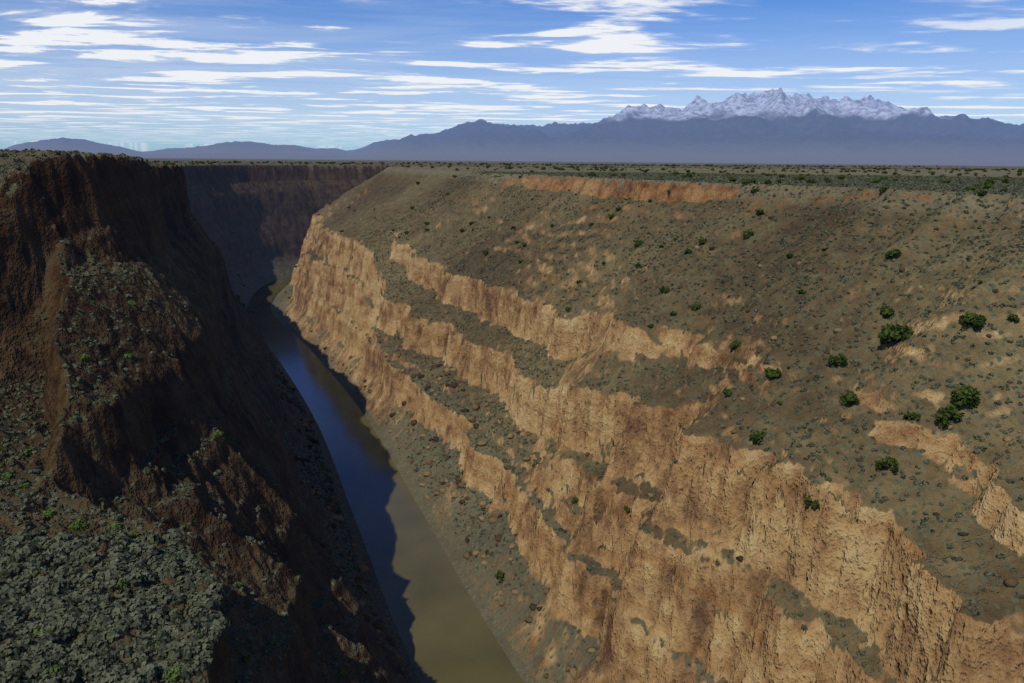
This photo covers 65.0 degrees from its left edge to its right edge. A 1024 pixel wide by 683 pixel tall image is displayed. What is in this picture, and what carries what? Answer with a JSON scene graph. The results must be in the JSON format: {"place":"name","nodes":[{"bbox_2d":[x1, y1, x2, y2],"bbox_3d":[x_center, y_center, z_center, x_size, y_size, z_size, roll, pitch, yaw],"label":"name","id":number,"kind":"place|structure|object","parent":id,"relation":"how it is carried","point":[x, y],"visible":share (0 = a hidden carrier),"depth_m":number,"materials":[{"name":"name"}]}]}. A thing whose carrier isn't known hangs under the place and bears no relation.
{"place":"outdoors","nodes":[
{"label":"outdoors","id":0,"kind":"place"},
{"bbox_2d":[247,275,523,682],"bbox_3d":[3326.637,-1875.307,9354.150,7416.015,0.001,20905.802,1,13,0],"label":"river","id":1,"kind":"structure","parent":0,"point":[445,632],"depth_m":429.50,"materials":[{"name":"liquid"}]},
{"bbox_2d":[0,150,1023,682],"bbox_3d":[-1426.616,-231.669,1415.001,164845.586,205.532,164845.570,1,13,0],"label":"terrain","id":2,"kind":"structure","parent":0,"point":[852,554],"depth_m":291.13,"materials":[{"name":"brown stone"}]},
{"bbox_2d":[0,281,362,682],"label":"green shrubs","id":3,"kind":"object","parent":2,"relation":"on","point":[174,676],"visible":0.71,"depth_m":165.00,"materials":[{"name":"green plant"}]},
{"bbox_2d":[0,148,1023,682],"bbox_3d":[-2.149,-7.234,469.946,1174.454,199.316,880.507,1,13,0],"label":"shrubs","id":4,"kind":"object","parent":2,"relation":"on","point":[46,600],"visible":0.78,"depth_m":197.30,"materials":[{"name":"green plant"}]},
{"bbox_2d":[147,160,1023,582],"bbox_3d":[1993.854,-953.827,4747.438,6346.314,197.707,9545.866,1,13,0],"label":"bushes","id":5,"kind":"object","parent":2,"relation":"on","point":[963,396],"visible":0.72,"depth_m":353.09,"materials":[{"name":"green plant"}]},
{"bbox_2d":[208,162,1019,578],"bbox_3d":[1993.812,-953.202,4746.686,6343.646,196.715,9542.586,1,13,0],"label":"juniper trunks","id":6,"kind":"object","parent":2,"relation":"on","point":[836,364],"visible":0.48,"depth_m":268.24,"materials":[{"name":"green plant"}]},
{"bbox_2d":[236,176,1020,682],"bbox_3d":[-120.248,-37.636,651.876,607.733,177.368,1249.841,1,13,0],"label":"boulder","id":7,"kind":"object","parent":2,"relation":"on","point":[1008,582],"visible":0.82,"depth_m":438.29,"materials":[{"name":"brown stone"}]},
{"bbox_2d":[0,0,1023,151],"label":"sky","id":8,"kind":"structure","parent":0,"point":[138,75],"materials":[{"name":"blue"}]},
{"bbox_2d":[3,88,1023,164],"bbox_3d":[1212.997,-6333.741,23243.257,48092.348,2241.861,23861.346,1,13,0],"label":"mountains","id":9,"kind":"structure","parent":0,"point":[779,125],"depth_m":20109.06,"materials":[{"name":"stone"}]}
]}

